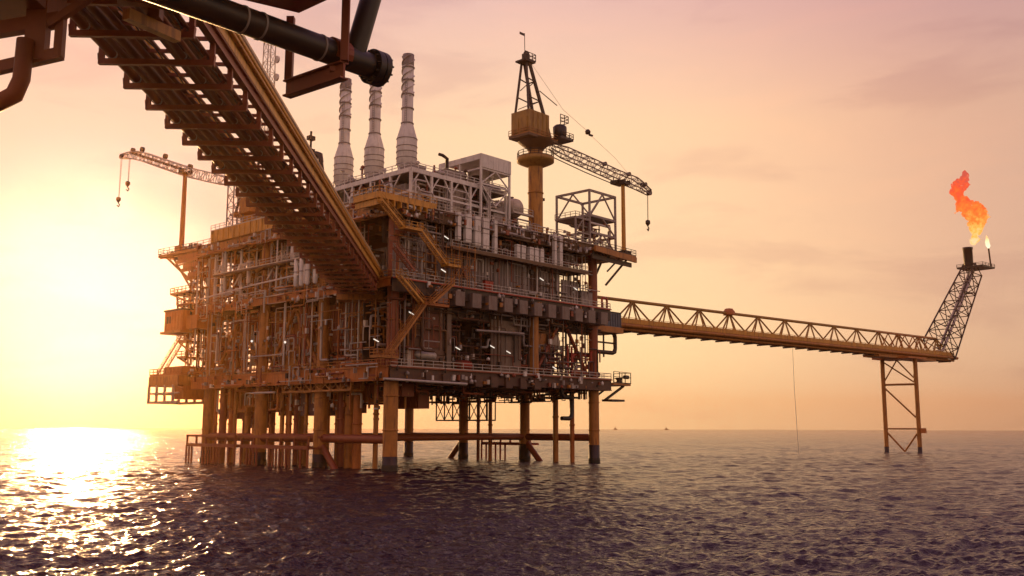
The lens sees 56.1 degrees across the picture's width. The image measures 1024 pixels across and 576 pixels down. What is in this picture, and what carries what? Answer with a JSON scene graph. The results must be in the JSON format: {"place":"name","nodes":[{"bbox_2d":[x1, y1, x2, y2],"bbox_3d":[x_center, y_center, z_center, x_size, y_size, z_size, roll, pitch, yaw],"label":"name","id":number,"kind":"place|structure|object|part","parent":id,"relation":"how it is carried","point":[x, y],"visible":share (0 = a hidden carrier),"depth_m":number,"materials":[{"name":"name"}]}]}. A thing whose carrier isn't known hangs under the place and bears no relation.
{"place":"outdoors","nodes":[
{"label":"outdoors","id":0,"kind":"place"},
{"bbox_2d":[405,349,412,365],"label":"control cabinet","id":1,"kind":"object","parent":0,"point":[408,356],"visible":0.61,"depth_m":152.32,"materials":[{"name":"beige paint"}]},
{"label":"door","id":2,"kind":"part","parent":1,"relation":"part of","materials":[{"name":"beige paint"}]},
{"bbox_2d":[482,280,493,290],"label":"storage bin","id":3,"kind":"object","parent":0,"point":[485,282],"visible":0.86,"depth_m":165.27,"materials":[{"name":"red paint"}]},
{"bbox_2d":[485,281,492,289],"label":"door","id":4,"kind":"structure","parent":3,"relation":"in","point":[491,283],"depth_m":165.36,"materials":[{"name":"red paint"}]},
{"bbox_2d":[0,428,1023,575],"bbox_3d":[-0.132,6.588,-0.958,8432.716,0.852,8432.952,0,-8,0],"label":"sea","id":5,"kind":"structure","parent":0,"point":[152,502],"depth_m":80.57,"materials":[{"name":"liquid"}]},
{"bbox_2d":[147,178,636,471],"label":"oil platform","id":6,"kind":"structure","parent":5,"relation":"in","point":[331,356],"depth_m":170.66,"materials":[{"name":"paint"}]},
{"bbox_2d":[160,308,203,335],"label":"lookout cabin","id":7,"kind":"object","parent":6,"relation":"hanging from","point":[175,323],"visible":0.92,"depth_m":189.61,"materials":[{"name":"orange metal"}]},
{"bbox_2d":[175,168,192,251],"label":"boom rest","id":8,"kind":"object","parent":6,"relation":"on","point":[183,210],"visible":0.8,"depth_m":197.50,"materials":[{"name":"orange paint"}]},
{"bbox_2d":[116,147,263,225],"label":"pedestal crane","id":9,"kind":"object","parent":6,"relation":"on","point":[244,210],"visible":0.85,"depth_m":197.20,"materials":[{"name":"yellow paint"}]},
{"bbox_2d":[67,0,384,302],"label":"gangway bridge","id":10,"kind":"structure","parent":6,"relation":"attached to","point":[143,61],"depth_m":71.81,"materials":[{"name":"metal"}]},
{"bbox_2d":[0,0,325,111],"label":"overhead platform","id":11,"kind":"structure","parent":10,"relation":"attached to","point":[35,23],"depth_m":42.31,"materials":[{"name":"red paint"}]},
{"bbox_2d":[282,0,353,98],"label":"pipe hanger","id":12,"kind":"object","parent":11,"relation":"attached to","point":[328,75],"visible":0.86,"depth_m":44.95,"materials":[{"name":"brown metal"}]},
{"bbox_2d":[144,0,393,86],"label":"black pipe","id":13,"kind":"object","parent":12,"relation":"on","point":[373,67],"visible":0.98,"depth_m":42.97,"materials":[{"name":"black metal"}]},
{"bbox_2d":[257,42,279,216],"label":"lattice mast","id":14,"kind":"object","parent":6,"relation":"on","point":[276,60],"visible":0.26,"depth_m":206.38,"materials":[{"name":"grey metal"}]},
{"bbox_2d":[293,259,298,286],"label":"air duct","id":15,"kind":"object","parent":6,"relation":"attached to","point":[296,272],"visible":1,"depth_m":165.34,"materials":[{"name":"white metal"}]},
{"bbox_2d":[299,258,304,285],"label":"air duct","id":16,"kind":"object","parent":6,"relation":"attached to","point":[301,267],"visible":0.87,"depth_m":164.25,"materials":[{"name":"white metal"}]},
{"bbox_2d":[305,259,310,284],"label":"air duct","id":17,"kind":"object","parent":6,"relation":"attached to","point":[307,273],"visible":0.82,"depth_m":162.98,"materials":[{"name":"white metal"}]},
{"bbox_2d":[307,131,315,151],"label":"vent post","id":18,"kind":"object","parent":6,"relation":"on","point":[310,138],"visible":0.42,"depth_m":188.86,"materials":[{"name":"metal"}]},
{"bbox_2d":[313,264,317,283],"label":"air duct","id":19,"kind":"object","parent":6,"relation":"attached to","point":[315,278],"visible":0.36,"depth_m":161.39,"materials":[{"name":"white metal"}]},
{"bbox_2d":[314,151,323,168],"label":"vent hood","id":20,"kind":"object","parent":6,"relation":"on","point":[319,155],"visible":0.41,"depth_m":185.91,"materials":[{"name":"metal"}]},
{"bbox_2d":[310,153,506,223],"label":"machinery module","id":21,"kind":"object","parent":6,"relation":"on","point":[404,175],"visible":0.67,"depth_m":167.60,"materials":[{"name":"white paint"}]},
{"bbox_2d":[333,78,353,186],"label":"exhaust stack","id":22,"kind":"object","parent":21,"relation":"on","point":[343,158],"visible":0.85,"depth_m":180.71,"materials":[{"name":"white paint"}]},
{"bbox_2d":[363,85,384,176],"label":"exhaust stack","id":23,"kind":"object","parent":21,"relation":"on","point":[374,150],"visible":0.75,"depth_m":174.24,"materials":[{"name":"white paint"}]},
{"bbox_2d":[396,53,417,166],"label":"exhaust stack","id":24,"kind":"object","parent":21,"relation":"on","point":[406,146],"visible":0.87,"depth_m":168.60,"materials":[{"name":"white paint"}]},
{"bbox_2d":[414,347,438,361],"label":"heat exchanger","id":25,"kind":"object","parent":6,"relation":"on","point":[431,356],"visible":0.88,"depth_m":154.98,"materials":[{"name":"metal"}]},
{"bbox_2d":[455,212,461,240],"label":"air duct","id":26,"kind":"object","parent":6,"relation":"attached to","point":[458,226],"visible":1,"depth_m":159.62,"materials":[{"name":"grey metal"}]},
{"bbox_2d":[454,355,472,368],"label":"pump skid","id":27,"kind":"object","parent":6,"relation":"on","point":[466,361],"visible":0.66,"depth_m":163.35,"materials":[{"name":"metal"}]},
{"bbox_2d":[463,214,471,243],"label":"air duct","id":28,"kind":"object","parent":6,"relation":"attached to","point":[467,233],"visible":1,"depth_m":161.15,"materials":[{"name":"grey metal"}]},
{"bbox_2d":[439,153,510,224],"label":"roofed shelter","id":29,"kind":"object","parent":6,"relation":"on","point":[483,167],"visible":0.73,"depth_m":174.49,"materials":[{"name":"white paint"}]},
{"bbox_2d":[472,216,480,247],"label":"air duct","id":30,"kind":"object","parent":6,"relation":"attached to","point":[476,235],"visible":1,"depth_m":162.69,"materials":[{"name":"grey metal"}]},
{"bbox_2d":[480,218,489,250],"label":"air duct","id":31,"kind":"object","parent":6,"relation":"attached to","point":[485,234],"visible":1,"depth_m":164.12,"materials":[{"name":"grey metal"}]},
{"bbox_2d":[492,220,497,252],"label":"air duct","id":32,"kind":"object","parent":6,"relation":"on","point":[495,238],"visible":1,"depth_m":166.00,"materials":[{"name":"grey metal"}]},
{"bbox_2d":[494,196,533,226],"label":"pressure vessel","id":33,"kind":"object","parent":6,"relation":"on","point":[517,209],"visible":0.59,"depth_m":178.17,"materials":[{"name":"beige paint"}]},
{"bbox_2d":[514,244,520,257],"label":"storage tank","id":34,"kind":"object","parent":6,"relation":"on","point":[517,247],"visible":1,"depth_m":169.95,"materials":[{"name":"grey metal"}]},
{"bbox_2d":[520,245,526,258],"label":"storage tank","id":35,"kind":"object","parent":6,"relation":"on","point":[522,248],"visible":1,"depth_m":170.86,"materials":[{"name":"white metal"}]},
{"bbox_2d":[527,247,533,263],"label":"storage tank","id":36,"kind":"object","parent":6,"relation":"attached to","point":[530,251],"visible":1,"depth_m":172.46,"materials":[{"name":"white metal"}]},
{"bbox_2d":[533,248,538,264],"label":"storage tank","id":37,"kind":"object","parent":6,"relation":"attached to","point":[536,252],"visible":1,"depth_m":173.42,"materials":[{"name":"white metal"}]},
{"bbox_2d":[538,249,543,266],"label":"storage tank","id":38,"kind":"object","parent":6,"relation":"attached to","point":[541,253],"visible":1,"depth_m":174.52,"materials":[{"name":"white metal"}]},
{"bbox_2d":[552,234,556,268],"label":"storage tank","id":39,"kind":"object","parent":6,"relation":"attached to","point":[554,250],"visible":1,"depth_m":177.62,"materials":[{"name":"grey metal"}]},
{"bbox_2d":[557,236,562,269],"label":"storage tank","id":40,"kind":"object","parent":6,"relation":"attached to","point":[560,253],"visible":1,"depth_m":178.73,"materials":[{"name":"white metal"}]},
{"bbox_2d":[569,366,584,376],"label":"pump skid","id":41,"kind":"object","parent":6,"relation":"on","point":[577,373],"visible":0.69,"depth_m":182.95,"materials":[{"name":"metal"}]},
{"bbox_2d":[508,32,651,246],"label":"pedestal crane","id":42,"kind":"object","parent":6,"relation":"on","point":[530,132],"visible":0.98,"depth_m":183.98,"materials":[{"name":"yellow paint"}]},
{"bbox_2d":[555,189,616,249],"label":"frame tower","id":43,"kind":"structure","parent":6,"relation":"on","point":[585,223],"depth_m":190.85,"materials":[{"name":"grey metal"}]},
{"bbox_2d":[588,371,599,377],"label":"pump skid","id":44,"kind":"object","parent":6,"relation":"on","point":[591,374],"visible":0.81,"depth_m":185.79,"materials":[{"name":"metal"}]},
{"bbox_2d":[598,311,622,335],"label":"equipment container","id":45,"kind":"object","parent":6,"relation":"on","point":[613,326],"visible":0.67,"depth_m":197.70,"materials":[{"name":"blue metal"}]},
{"bbox_2d":[599,371,630,401],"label":"mooring gallery","id":46,"kind":"object","parent":6,"relation":"attached to","point":[618,382],"visible":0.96,"depth_m":190.96,"materials":[{"name":"paint"}]},
{"bbox_2d":[615,179,630,253],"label":"boom rest","id":47,"kind":"object","parent":6,"relation":"on","point":[622,183],"visible":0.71,"depth_m":194.63,"materials":[{"name":"yellow paint"}]},
{"bbox_2d":[872,356,926,451],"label":"support tower","id":48,"kind":"structure","parent":5,"relation":"in","point":[918,428],"depth_m":275.03,"materials":[{"name":"metal"}]},
{"bbox_2d":[597,295,958,362],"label":"flare bridge","id":49,"kind":"structure","parent":48,"relation":"on","point":[657,328],"depth_m":237.05,"materials":[{"name":"yellow paint"}]},
{"bbox_2d":[792,348,798,453],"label":"hanging rope","id":50,"kind":"object","parent":49,"relation":"hanging from","point":[795,403],"visible":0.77,"depth_m":242.45,"materials":[{"name":"metal"}]},
{"bbox_2d":[923,247,994,359],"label":"flare boom","id":51,"kind":"object","parent":49,"relation":"attached to","point":[969,267],"visible":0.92,"depth_m":304.16,"materials":[{"name":"metal"}]},
{"bbox_2d":[985,236,990,247],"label":"pilot flame","id":52,"kind":"object","parent":51,"relation":"on","point":[987,244],"visible":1,"depth_m":313.12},
{"bbox_2d":[0,0,1023,430],"label":"sky","id":53,"kind":"structure","parent":0,"point":[800,160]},
{"bbox_2d":[539,330,546,373],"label":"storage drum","id":54,"kind":"object","parent":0,"point":[542,340],"visible":0.16,"depth_m":177.94,"materials":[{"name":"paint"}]},
{"bbox_2d":[547,334,559,374],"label":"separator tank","id":55,"kind":"object","parent":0,"point":[554,341],"visible":0.1,"depth_m":180.91,"materials":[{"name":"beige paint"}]},
{"bbox_2d":[578,290,592,305],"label":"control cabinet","id":56,"kind":"object","parent":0,"point":[588,298],"visible":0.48,"depth_m":186.35,"materials":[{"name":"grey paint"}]},
{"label":"door","id":57,"kind":"part","parent":56,"relation":"part of","materials":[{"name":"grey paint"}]},
{"bbox_2d":[949,170,989,244],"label":"gas flame","id":58,"kind":"object","parent":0,"point":[974,214],"visible":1,"depth_m":314.53,"materials":[{"name":"orange"}]}
]}

